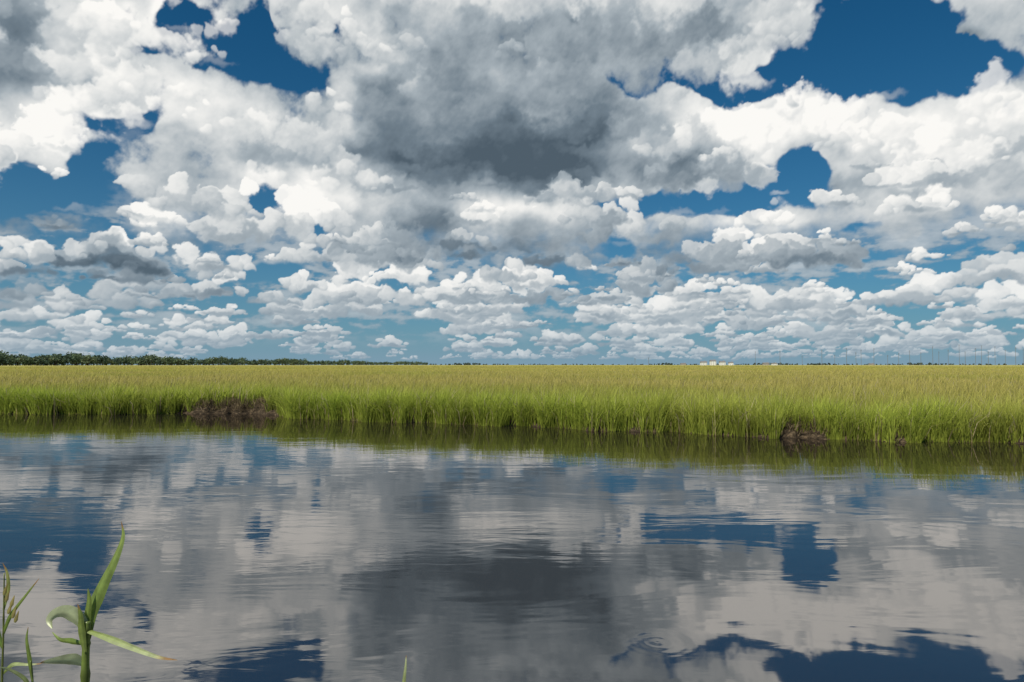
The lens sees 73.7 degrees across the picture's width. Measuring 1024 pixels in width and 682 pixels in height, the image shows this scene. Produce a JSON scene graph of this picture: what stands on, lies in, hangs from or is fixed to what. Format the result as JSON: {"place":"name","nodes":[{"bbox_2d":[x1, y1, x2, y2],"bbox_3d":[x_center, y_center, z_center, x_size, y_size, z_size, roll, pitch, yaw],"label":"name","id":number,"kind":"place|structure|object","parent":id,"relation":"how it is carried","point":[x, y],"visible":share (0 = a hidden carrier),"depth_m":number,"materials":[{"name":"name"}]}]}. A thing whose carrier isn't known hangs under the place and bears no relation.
{"place":"outdoors","nodes":[
{"label":"outdoors","id":0,"kind":"place"},
{"bbox_2d":[0,0,1023,364],"bbox_3d":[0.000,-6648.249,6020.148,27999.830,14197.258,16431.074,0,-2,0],"label":"sky","id":1,"kind":"structure","parent":0,"point":[514,142],"depth_m":12723.42,"materials":[{"name":"white"}]},
{"bbox_2d":[0,413,1023,681],"bbox_3d":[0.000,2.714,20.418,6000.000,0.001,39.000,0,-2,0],"label":"creek water","id":2,"kind":"structure","parent":0,"point":[268,549],"depth_m":7.28,"materials":[{"name":"liquid"}]},
{"bbox_2d":[0,365,1023,443],"bbox_3d":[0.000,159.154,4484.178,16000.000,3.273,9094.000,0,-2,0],"label":"marsh ground","id":3,"kind":"structure","parent":0,"point":[787,434],"depth_m":27.98,"materials":[{"name":"green plant"}]},
{"bbox_2d":[0,629,33,681],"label":"reed plant","id":4,"kind":"object","parent":3,"relation":"on","point":[22,676],"visible":1,"depth_m":1.40,"materials":[{"name":"green plant"}]},
{"bbox_2d":[0,564,41,681],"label":"reed plant","id":5,"kind":"object","parent":3,"relation":"on","point":[6,592],"visible":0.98,"depth_m":1.50,"materials":[{"name":"green plant"}]},
{"bbox_2d":[40,522,175,681],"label":"reed plant","id":6,"kind":"object","parent":3,"relation":"on","point":[84,622],"visible":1,"depth_m":1.24,"materials":[{"name":"green plant"}]},
{"bbox_2d":[0,350,427,365],"bbox_3d":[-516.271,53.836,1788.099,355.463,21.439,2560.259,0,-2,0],"label":"distant treeline","id":7,"kind":"object","parent":3,"relation":"on","point":[54,359],"visible":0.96,"depth_m":1067.96,"materials":[{"name":"green plant"}]},
{"bbox_2d":[402,657,406,681],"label":"reed plant","id":8,"kind":"object","parent":3,"relation":"on","point":[404,674],"visible":1,"depth_m":1.50,"materials":[{"name":"green plant"}]},
{"bbox_2d":[1,362,1022,364],"bbox_3d":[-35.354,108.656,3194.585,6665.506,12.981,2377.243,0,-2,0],"label":"distant scrub","id":9,"kind":"object","parent":3,"relation":"on","point":[666,363],"visible":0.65,"depth_m":3349.47,"materials":[{"name":"green plant"}]}
]}

